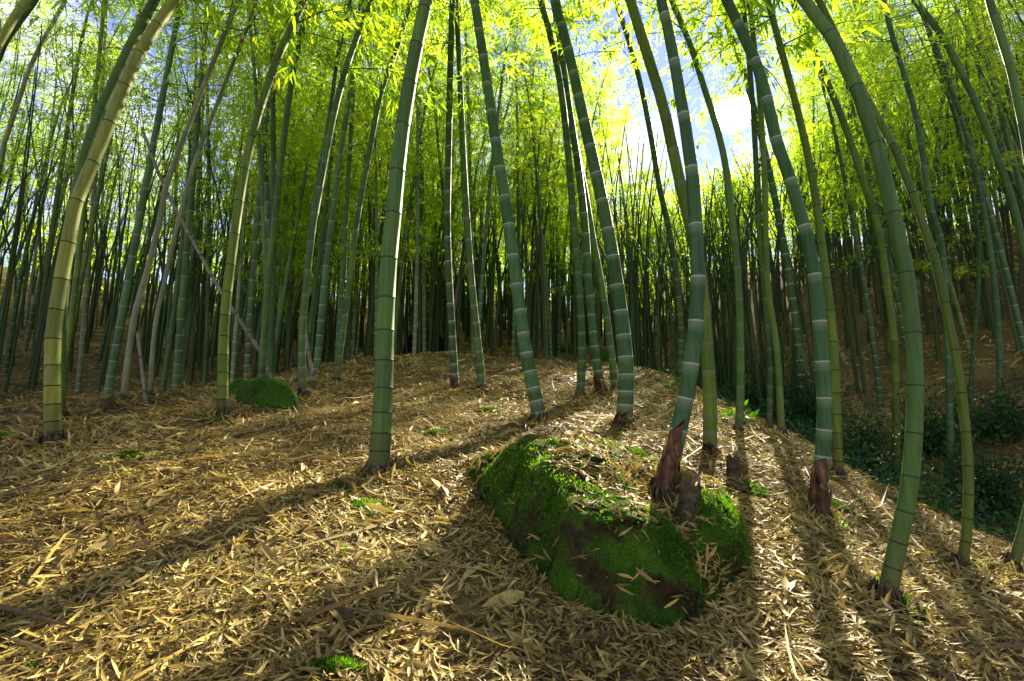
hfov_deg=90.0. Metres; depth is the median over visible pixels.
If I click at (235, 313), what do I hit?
fallen pole
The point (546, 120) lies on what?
bamboo
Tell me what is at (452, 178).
bamboo
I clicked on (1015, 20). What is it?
bamboo
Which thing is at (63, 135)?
bamboo
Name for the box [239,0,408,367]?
bamboo
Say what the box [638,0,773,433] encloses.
bamboo
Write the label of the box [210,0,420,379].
bamboo
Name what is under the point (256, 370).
bamboo
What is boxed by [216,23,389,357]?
bamboo
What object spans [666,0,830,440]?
bamboo
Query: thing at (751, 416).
seedling
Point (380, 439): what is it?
bamboo
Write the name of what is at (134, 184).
bamboo
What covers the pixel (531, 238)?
bamboo
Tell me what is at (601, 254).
bamboo
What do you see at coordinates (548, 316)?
bamboo
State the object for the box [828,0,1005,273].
bamboo
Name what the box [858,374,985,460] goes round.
bush
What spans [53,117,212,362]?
bamboo
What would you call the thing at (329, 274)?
bamboo
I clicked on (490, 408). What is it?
moss patch
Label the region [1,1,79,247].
bamboo
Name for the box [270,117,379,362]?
bamboo
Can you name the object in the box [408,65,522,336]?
bamboo
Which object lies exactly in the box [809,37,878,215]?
bamboo
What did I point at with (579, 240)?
bamboo
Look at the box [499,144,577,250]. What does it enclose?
bamboo
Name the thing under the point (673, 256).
bamboo
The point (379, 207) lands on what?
bamboo
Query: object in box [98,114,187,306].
bamboo
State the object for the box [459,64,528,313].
bamboo
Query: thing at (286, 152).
bamboo
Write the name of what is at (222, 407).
bamboo
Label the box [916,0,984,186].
bamboo
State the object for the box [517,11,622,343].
bamboo
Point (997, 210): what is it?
bamboo
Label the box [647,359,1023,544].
gully undergrowth
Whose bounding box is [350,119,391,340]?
bamboo
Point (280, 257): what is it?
bamboo
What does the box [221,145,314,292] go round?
bamboo
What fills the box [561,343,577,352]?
stone
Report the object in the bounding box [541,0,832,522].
bamboo
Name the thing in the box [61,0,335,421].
bamboo
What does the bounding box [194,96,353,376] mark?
bamboo
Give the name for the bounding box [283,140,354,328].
bamboo
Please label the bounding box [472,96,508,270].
bamboo
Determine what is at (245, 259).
bamboo
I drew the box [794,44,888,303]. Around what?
bamboo
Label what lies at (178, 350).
bamboo
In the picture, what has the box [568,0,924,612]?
bamboo
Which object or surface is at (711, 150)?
sky
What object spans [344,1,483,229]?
bamboo
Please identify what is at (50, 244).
bamboo
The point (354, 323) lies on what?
bamboo
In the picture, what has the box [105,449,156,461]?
moss patch
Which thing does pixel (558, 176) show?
bamboo
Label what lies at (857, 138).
bamboo
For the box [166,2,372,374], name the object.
bamboo
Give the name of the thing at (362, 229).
bamboo
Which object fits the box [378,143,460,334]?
bamboo
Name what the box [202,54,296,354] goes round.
bamboo
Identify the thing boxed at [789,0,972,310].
bamboo
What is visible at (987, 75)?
bamboo
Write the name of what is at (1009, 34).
bamboo
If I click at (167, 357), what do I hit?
bamboo
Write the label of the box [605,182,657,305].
bamboo
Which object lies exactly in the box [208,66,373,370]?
bamboo
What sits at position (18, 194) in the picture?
bamboo
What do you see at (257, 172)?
bamboo
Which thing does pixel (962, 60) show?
bamboo
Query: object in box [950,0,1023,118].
bamboo
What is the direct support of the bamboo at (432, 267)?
on the forest floor
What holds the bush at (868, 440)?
on the forest floor
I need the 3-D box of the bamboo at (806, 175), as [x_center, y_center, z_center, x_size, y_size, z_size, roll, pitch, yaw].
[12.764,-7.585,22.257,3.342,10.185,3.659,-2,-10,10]
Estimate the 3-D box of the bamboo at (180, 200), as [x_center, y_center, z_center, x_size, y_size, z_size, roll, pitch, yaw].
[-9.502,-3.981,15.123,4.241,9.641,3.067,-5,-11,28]
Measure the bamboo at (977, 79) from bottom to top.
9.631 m
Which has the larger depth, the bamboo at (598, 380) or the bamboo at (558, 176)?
the bamboo at (558, 176)
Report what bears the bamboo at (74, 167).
on the forest floor
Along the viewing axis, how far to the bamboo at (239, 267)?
11.26 m
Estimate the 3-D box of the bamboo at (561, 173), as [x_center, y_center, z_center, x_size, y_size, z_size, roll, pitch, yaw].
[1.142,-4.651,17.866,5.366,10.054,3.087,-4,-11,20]
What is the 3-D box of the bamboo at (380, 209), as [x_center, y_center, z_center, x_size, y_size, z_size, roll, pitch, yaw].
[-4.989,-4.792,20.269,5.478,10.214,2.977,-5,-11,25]
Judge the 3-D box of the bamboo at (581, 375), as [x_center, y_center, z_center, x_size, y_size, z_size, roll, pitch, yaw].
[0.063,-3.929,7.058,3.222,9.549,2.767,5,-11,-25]
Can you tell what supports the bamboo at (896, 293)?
on the forest floor
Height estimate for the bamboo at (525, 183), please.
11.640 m
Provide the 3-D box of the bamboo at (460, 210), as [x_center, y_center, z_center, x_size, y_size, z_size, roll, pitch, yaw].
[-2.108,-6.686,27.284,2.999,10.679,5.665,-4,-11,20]
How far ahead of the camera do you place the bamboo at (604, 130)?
14.14 m
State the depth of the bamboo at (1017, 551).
2.41 m
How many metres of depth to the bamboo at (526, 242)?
16.17 m
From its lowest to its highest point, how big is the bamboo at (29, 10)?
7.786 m
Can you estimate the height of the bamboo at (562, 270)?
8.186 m
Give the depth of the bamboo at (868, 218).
18.52 m
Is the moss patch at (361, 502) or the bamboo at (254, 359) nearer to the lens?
the moss patch at (361, 502)
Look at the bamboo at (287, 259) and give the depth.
14.50 m
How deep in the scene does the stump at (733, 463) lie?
3.16 m
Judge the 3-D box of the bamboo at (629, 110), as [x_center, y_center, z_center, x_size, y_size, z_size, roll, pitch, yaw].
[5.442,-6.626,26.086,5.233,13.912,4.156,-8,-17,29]
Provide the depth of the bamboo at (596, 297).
17.76 m
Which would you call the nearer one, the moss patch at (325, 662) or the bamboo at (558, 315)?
the moss patch at (325, 662)
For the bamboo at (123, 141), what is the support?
on the forest floor
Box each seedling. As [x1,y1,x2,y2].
[27,653,36,667]
[340,542,349,558]
[661,366,677,387]
[719,401,735,419]
[732,400,758,429]
[829,513,847,529]
[901,608,914,628]
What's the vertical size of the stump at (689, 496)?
0.196 m
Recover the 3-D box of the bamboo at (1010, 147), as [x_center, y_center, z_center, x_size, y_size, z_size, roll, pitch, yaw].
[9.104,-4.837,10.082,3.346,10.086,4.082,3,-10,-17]
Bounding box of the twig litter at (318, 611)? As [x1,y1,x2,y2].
[0,355,1023,680]
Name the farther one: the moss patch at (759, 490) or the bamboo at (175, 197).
the bamboo at (175, 197)
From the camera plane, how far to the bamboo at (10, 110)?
19.51 m
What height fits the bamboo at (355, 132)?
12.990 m
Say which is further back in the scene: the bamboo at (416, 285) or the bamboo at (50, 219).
the bamboo at (50, 219)
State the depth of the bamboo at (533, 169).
22.25 m
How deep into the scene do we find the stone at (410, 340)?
14.82 m
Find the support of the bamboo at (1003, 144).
on the forest floor
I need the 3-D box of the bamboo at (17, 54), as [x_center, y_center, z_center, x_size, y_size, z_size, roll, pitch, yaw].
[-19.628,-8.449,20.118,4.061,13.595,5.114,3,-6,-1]
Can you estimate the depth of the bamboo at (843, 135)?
20.54 m
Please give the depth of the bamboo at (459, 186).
24.49 m
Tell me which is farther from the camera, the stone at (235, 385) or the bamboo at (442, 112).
the bamboo at (442, 112)
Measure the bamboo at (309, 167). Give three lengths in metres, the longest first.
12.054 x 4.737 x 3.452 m
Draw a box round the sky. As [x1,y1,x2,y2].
[0,0,1023,296]
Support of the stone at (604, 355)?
on the forest floor
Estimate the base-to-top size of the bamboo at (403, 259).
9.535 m
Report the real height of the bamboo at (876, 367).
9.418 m
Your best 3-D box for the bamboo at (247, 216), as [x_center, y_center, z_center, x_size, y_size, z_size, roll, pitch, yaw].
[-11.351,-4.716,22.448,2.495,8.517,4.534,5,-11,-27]
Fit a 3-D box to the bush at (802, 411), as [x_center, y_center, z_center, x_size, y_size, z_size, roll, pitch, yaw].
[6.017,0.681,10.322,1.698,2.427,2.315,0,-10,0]
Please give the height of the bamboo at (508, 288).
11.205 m
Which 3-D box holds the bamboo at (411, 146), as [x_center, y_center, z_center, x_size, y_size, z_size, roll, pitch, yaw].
[-3.297,-4.883,14.411,3.690,11.073,3.922,-7,-12,33]
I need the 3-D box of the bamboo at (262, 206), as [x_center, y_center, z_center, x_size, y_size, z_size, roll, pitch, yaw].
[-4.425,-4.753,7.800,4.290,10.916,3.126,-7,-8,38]
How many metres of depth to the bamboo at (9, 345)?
12.12 m
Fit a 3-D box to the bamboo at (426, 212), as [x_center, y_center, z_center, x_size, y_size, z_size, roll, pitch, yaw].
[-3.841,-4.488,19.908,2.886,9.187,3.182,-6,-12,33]
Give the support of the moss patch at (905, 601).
on the forest floor
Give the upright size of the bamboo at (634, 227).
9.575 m
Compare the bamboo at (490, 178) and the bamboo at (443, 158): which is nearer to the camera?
the bamboo at (490, 178)
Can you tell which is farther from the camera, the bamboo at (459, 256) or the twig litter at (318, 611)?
the bamboo at (459, 256)
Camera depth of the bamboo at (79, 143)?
21.70 m
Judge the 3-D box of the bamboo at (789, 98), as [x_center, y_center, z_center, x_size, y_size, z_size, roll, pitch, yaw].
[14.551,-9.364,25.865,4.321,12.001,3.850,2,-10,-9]
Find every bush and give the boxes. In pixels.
[700,332,747,392]
[718,341,813,416]
[750,319,866,433]
[792,383,933,478]
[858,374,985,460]
[919,392,1023,520]
[924,362,1023,446]
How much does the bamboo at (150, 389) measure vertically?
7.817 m
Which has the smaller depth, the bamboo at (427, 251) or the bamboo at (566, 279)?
the bamboo at (427, 251)
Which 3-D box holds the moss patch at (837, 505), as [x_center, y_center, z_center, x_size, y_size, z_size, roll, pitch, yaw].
[1.792,0.923,2.807,0.228,0.110,0.236,0,-10,0]
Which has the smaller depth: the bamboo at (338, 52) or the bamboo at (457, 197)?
the bamboo at (338, 52)
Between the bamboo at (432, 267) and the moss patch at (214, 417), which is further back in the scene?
the bamboo at (432, 267)
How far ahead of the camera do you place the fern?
11.44 m
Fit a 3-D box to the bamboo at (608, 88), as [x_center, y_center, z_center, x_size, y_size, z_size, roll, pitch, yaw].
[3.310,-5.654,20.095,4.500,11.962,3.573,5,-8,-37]
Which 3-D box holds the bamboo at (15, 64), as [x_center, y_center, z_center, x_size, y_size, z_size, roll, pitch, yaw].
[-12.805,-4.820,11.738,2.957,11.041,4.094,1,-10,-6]
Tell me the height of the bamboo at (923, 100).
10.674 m
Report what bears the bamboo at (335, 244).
on the forest floor
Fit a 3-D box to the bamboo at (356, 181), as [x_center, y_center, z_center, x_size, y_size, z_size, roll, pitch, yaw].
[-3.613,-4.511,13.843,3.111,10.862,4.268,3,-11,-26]
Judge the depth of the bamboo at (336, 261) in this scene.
18.61 m
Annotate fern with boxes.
[764,397,814,412]
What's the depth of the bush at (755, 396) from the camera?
12.37 m
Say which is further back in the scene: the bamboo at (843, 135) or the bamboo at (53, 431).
the bamboo at (843, 135)
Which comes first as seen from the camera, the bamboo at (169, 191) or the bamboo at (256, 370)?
the bamboo at (256, 370)
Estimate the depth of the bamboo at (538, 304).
15.38 m
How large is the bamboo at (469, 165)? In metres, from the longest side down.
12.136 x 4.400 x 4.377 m
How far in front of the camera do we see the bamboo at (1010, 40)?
11.42 m
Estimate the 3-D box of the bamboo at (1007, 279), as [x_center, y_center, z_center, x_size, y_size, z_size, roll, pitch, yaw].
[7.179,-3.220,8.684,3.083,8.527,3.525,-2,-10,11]
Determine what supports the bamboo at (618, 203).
on the forest floor
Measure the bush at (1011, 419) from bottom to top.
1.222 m
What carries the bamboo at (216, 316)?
on the forest floor
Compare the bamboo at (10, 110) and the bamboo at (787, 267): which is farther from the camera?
the bamboo at (10, 110)
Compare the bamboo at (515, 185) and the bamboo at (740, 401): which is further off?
the bamboo at (515, 185)
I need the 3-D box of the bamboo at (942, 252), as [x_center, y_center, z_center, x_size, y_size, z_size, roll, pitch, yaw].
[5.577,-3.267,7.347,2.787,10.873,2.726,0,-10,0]
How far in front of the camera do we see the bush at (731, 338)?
15.25 m
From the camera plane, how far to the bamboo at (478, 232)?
22.17 m
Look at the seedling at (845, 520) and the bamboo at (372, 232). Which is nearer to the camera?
the seedling at (845, 520)
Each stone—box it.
[228,378,250,395]
[234,376,297,410]
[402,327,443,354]
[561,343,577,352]
[600,349,617,362]
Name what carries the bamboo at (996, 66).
on the forest floor
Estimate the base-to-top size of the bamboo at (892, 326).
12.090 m
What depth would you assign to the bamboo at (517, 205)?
13.39 m
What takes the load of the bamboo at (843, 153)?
on the forest floor
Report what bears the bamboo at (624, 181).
on the forest floor
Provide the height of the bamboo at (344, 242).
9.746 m
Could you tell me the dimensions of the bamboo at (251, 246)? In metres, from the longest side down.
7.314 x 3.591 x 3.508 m
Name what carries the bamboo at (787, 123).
on the forest floor
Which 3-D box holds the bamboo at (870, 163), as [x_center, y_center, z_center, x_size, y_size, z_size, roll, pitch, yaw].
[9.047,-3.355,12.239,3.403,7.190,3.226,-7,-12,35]
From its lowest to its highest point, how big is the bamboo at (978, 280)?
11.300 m
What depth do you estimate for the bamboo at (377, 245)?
10.44 m
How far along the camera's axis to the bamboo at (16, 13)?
3.17 m
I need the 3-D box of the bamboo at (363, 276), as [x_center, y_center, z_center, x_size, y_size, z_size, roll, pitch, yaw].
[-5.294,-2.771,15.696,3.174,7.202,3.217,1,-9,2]
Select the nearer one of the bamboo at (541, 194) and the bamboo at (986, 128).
the bamboo at (986, 128)
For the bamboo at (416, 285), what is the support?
on the forest floor
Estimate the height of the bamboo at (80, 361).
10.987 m
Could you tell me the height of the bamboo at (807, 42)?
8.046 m
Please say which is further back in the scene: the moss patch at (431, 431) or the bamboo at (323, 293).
the bamboo at (323, 293)
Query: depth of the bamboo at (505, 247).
20.16 m
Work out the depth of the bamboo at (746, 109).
23.10 m
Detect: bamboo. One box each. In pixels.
[0,0,74,196]
[0,0,127,326]
[0,0,135,62]
[0,0,167,175]
[0,0,177,384]
[0,0,185,384]
[0,0,223,354]
[0,0,230,392]
[0,0,231,51]
[0,2,45,136]
[0,3,67,198]
[0,35,155,375]
[0,67,40,214]
[0,114,52,275]
[0,134,50,250]
[1,0,45,193]
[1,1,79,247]
[2,0,188,350]
[9,28,147,182]
[10,30,121,284]
[11,71,146,226]
[30,140,77,254]
[33,17,170,329]
[36,0,404,446]
[37,126,163,249]
[39,87,116,249]
[46,0,290,397]
[47,69,114,255]
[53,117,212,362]
[59,28,166,303]
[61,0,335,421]
[95,0,296,389]
[97,0,269,389]
[97,93,187,310]
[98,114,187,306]
[101,115,176,303]
[105,1,266,358]
[111,0,282,387]
[114,0,244,356]
[114,0,382,395]
[116,0,333,399]
[123,76,219,305]
[125,103,200,276]
[127,84,252,310]
[129,2,255,385]
[134,56,251,355]
[150,15,350,382]
[155,0,315,375]
[155,0,411,379]
[155,40,287,369]
[156,136,225,269]
[157,61,267,306]
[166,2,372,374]
[178,0,337,377]
[178,0,495,399]
[180,26,312,302]
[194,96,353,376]
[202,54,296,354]
[204,119,267,221]
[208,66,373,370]
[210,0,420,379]
[210,22,366,326]
[214,0,451,417]
[214,1,350,309]
[215,166,302,332]
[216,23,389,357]
[217,67,368,376]
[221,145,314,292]
[222,64,315,231]
[227,148,267,281]
[227,186,299,292]
[230,97,412,366]
[231,141,341,354]
[235,0,492,369]
[237,0,436,359]
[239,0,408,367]
[244,9,374,364]
[248,1,380,372]
[248,193,343,360]
[249,155,337,370]
[258,0,396,384]
[261,53,329,323]
[269,78,387,365]
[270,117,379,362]
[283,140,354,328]
[291,0,444,355]
[298,0,492,353]
[299,90,379,334]
[299,135,383,302]
[300,48,379,242]
[303,0,445,361]
[313,0,519,354]
[318,78,424,347]
[320,2,435,360]
[321,2,474,351]
[329,32,415,345]
[330,0,513,383]
[335,114,411,291]
[340,126,431,272]
[342,1,510,264]
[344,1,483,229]
[349,4,459,231]
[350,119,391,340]
[354,86,468,351]
[355,57,521,328]
[357,0,529,390]
[360,0,432,480]
[369,1,498,274]
[370,2,470,351]
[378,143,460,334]
[380,141,484,330]
[382,97,490,283]
[387,0,632,398]
[393,0,536,355]
[401,135,459,257]
[407,70,456,333]
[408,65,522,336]
[409,35,469,320]
[421,50,507,237]
[424,0,611,332]
[424,93,479,223]
[426,0,529,388]
[430,166,492,267]
[440,117,487,245]
[448,95,511,351]
[452,106,489,295]
[453,153,511,284]
[453,177,485,293]
[455,0,601,357]
[455,166,507,258]
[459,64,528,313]
[461,0,643,392]
[467,0,563,357]
[470,0,553,423]
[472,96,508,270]
[474,0,612,359]
[476,57,619,346]
[478,87,552,285]
[479,71,576,332]
[479,110,592,354]
[480,172,543,294]
[481,87,592,348]
[482,13,607,357]
[483,0,607,395]
[484,108,604,360]
[490,73,627,357]
[490,213,524,279]
[497,69,557,304]
[497,87,572,253]
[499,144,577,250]
[499,175,563,289]
[511,113,560,351]
[512,0,720,459]
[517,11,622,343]
[523,121,624,321]
[525,0,769,434]
[533,57,628,350]
[534,40,653,274]
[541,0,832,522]
[547,92,615,258]
[547,158,651,300]
[550,0,637,429]
[551,116,619,246]
[554,56,645,342]
[556,158,575,316]
[558,160,633,290]
[560,62,659,343]
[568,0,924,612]
[572,84,668,306]
[575,0,683,382]
[579,134,647,256]
[588,0,974,573]
[597,118,674,336]
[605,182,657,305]
[606,171,664,313]
[618,131,682,277]
[619,159,678,283]
[620,0,932,481]
[637,154,702,276]
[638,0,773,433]
[647,0,705,508]
[657,0,818,425]
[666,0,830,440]
[676,0,1023,572]
[717,1,937,410]
[717,33,873,281]
[718,83,801,205]
[732,0,947,360]
[736,0,900,478]
[754,0,1016,494]
[760,21,834,211]
[760,32,826,198]
[769,142,822,254]
[771,74,831,234]
[786,0,917,271]
[788,6,873,254]
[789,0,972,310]
[790,11,918,269]
[791,0,1023,264]
[794,37,906,297]
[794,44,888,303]
[800,1,950,293]
[801,0,924,318]
[804,83,915,275]
[805,55,909,227]
[807,44,967,297]
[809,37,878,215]
[815,115,881,250]
[820,0,1023,411]
[824,0,1023,362]
[825,48,1019,359]
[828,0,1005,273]
[830,8,905,254]
[846,0,1003,416]
[862,25,976,253]
[870,0,929,217]
[878,0,1023,210]
[880,0,1023,221]
[890,0,1004,261]
[890,1,973,250]
[901,0,979,212]
[901,0,1023,206]
[909,0,1021,172]
[913,0,1023,177]
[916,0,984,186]
[928,44,1002,213]
[932,23,1022,251]
[934,1,1014,155]
[939,14,1017,152]
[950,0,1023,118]
[961,0,1023,143]
[980,2,1023,66]
[986,1,1023,86]
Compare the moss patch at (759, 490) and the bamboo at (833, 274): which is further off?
the bamboo at (833, 274)
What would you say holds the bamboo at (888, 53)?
on the forest floor
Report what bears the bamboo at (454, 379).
on the forest floor
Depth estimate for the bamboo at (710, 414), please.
3.99 m
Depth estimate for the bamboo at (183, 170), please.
15.10 m
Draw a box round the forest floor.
[0,212,1023,680]
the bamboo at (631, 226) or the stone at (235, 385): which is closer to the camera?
the stone at (235, 385)
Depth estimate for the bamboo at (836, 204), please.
22.78 m
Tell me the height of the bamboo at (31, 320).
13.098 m
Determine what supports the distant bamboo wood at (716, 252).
on the forest floor
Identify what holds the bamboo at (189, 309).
on the forest floor
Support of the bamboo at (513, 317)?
on the forest floor
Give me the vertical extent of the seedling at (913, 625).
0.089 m
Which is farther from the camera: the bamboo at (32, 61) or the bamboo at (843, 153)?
the bamboo at (843, 153)
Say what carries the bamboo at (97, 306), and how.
on the forest floor
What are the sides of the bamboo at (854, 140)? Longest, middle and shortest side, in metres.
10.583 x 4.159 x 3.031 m
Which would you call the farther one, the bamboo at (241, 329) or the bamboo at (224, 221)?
the bamboo at (224, 221)
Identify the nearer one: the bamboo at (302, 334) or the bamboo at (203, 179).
the bamboo at (302, 334)
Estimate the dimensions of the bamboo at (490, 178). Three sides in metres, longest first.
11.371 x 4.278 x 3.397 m
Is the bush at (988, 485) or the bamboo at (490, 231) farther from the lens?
the bamboo at (490, 231)
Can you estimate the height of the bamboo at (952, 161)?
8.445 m
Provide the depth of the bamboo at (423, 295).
13.42 m
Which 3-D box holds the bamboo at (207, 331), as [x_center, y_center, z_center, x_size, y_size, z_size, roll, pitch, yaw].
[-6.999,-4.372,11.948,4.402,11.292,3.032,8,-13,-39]
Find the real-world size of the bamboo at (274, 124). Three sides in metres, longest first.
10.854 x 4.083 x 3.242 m
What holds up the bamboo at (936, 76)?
on the forest floor
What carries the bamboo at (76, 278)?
on the forest floor
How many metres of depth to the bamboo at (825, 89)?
26.65 m
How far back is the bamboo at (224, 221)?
21.92 m
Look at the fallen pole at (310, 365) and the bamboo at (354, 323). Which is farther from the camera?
the bamboo at (354, 323)
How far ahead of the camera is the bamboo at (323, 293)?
7.44 m
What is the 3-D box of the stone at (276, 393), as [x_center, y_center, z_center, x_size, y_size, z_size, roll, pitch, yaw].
[-2.050,0.548,4.308,0.522,0.490,0.360,0,-10,0]
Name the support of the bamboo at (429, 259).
on the forest floor
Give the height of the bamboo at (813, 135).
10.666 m
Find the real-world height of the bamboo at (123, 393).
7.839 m
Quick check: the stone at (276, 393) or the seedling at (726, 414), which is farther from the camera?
the seedling at (726, 414)
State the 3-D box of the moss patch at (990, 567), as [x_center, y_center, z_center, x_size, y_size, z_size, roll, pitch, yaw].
[2.000,0.981,2.230,0.196,0.066,0.183,0,-10,0]
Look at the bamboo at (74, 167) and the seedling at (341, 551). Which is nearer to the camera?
the seedling at (341, 551)
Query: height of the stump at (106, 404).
0.177 m
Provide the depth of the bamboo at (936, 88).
16.08 m
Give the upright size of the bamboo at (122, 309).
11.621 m
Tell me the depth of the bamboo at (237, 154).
23.35 m
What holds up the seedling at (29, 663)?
on the forest floor
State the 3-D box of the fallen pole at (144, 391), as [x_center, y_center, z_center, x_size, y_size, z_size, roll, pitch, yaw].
[-2.943,0.227,4.074,0.141,0.587,0.028,7,-12,-34]
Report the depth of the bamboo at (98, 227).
20.97 m
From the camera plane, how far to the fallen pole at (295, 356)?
15.78 m
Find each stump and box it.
[98,395,115,412]
[672,475,700,526]
[725,450,740,477]
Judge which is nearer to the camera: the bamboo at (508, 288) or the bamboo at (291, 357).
the bamboo at (291, 357)
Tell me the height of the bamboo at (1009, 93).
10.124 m
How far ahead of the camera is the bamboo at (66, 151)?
23.07 m
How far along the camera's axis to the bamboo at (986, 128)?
7.19 m
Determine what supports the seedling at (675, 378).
on the forest floor
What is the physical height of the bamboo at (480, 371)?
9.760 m
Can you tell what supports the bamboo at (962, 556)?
on the forest floor
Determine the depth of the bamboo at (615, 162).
20.81 m
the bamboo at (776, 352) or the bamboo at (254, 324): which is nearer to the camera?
the bamboo at (776, 352)
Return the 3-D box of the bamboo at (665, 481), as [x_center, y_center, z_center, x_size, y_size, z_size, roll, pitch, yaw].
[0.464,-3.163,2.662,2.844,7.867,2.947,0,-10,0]
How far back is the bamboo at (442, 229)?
16.65 m
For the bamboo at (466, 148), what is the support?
on the forest floor
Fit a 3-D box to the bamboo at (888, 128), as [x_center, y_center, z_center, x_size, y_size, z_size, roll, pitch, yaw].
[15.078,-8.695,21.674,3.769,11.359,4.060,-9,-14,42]
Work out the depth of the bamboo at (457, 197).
12.27 m
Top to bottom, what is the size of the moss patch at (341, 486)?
0.084 m
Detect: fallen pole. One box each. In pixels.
[136,332,147,405]
[140,127,273,377]
[287,293,297,364]
[306,335,315,385]
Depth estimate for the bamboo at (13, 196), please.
23.36 m
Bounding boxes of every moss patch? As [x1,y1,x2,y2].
[0,430,24,442]
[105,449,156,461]
[191,413,230,424]
[291,650,367,680]
[324,479,361,497]
[348,496,396,518]
[422,428,450,436]
[472,405,502,412]
[731,478,778,500]
[830,500,862,520]
[867,577,949,636]
[949,557,999,576]
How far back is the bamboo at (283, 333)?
16.13 m
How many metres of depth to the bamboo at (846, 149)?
15.71 m
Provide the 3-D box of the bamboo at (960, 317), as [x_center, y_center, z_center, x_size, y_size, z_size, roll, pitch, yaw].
[8.376,-2.637,10.548,2.956,6.334,2.888,4,-11,-21]
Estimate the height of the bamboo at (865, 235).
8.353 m
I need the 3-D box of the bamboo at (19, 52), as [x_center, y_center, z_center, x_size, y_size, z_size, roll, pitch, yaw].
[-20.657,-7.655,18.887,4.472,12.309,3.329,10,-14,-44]
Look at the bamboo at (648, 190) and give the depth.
23.72 m
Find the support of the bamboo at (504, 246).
on the forest floor
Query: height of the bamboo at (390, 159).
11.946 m
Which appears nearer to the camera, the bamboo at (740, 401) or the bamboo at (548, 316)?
the bamboo at (740, 401)
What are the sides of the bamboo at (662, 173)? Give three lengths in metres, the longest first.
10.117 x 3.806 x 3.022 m
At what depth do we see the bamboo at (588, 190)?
25.86 m
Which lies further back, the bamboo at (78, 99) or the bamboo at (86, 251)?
the bamboo at (78, 99)
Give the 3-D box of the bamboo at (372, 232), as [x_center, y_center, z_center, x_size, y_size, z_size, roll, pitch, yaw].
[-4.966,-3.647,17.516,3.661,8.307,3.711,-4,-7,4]
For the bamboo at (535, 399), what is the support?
on the forest floor
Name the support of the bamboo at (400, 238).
on the forest floor
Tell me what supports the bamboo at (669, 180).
on the forest floor
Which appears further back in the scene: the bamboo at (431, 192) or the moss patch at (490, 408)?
the bamboo at (431, 192)
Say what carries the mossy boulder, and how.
on the forest floor
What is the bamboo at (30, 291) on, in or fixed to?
on the forest floor
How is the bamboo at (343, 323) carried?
on the forest floor
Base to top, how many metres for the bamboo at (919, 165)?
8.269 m
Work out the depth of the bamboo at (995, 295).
8.33 m
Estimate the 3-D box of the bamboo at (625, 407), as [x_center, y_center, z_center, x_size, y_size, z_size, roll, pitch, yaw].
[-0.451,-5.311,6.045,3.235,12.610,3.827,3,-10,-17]
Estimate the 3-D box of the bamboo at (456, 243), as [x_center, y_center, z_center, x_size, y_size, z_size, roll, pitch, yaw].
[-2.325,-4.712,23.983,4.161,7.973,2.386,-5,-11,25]
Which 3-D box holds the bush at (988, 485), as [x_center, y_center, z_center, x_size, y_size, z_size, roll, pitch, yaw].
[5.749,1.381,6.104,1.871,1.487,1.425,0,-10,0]
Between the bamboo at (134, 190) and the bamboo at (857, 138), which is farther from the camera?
the bamboo at (134, 190)
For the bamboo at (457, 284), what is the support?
on the forest floor
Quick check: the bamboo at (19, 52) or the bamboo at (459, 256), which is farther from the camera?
the bamboo at (459, 256)
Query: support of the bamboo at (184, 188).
on the forest floor
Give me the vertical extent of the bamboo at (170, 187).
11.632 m
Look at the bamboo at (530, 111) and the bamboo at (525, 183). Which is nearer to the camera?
the bamboo at (530, 111)
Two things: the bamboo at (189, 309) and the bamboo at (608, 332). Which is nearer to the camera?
the bamboo at (608, 332)
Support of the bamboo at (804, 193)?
on the forest floor
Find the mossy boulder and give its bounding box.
[468,434,753,630]
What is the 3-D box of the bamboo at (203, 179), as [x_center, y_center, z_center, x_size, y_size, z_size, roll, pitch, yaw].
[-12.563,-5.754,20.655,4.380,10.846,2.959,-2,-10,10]
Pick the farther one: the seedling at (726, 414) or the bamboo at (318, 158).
the bamboo at (318, 158)
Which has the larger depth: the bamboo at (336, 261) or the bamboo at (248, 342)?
the bamboo at (336, 261)
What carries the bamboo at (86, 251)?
on the forest floor
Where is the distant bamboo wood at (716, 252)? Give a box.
[0,0,1023,421]
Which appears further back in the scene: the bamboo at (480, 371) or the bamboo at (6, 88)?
the bamboo at (6, 88)
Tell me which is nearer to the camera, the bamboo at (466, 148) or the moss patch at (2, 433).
the moss patch at (2, 433)
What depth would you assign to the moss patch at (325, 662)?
1.34 m

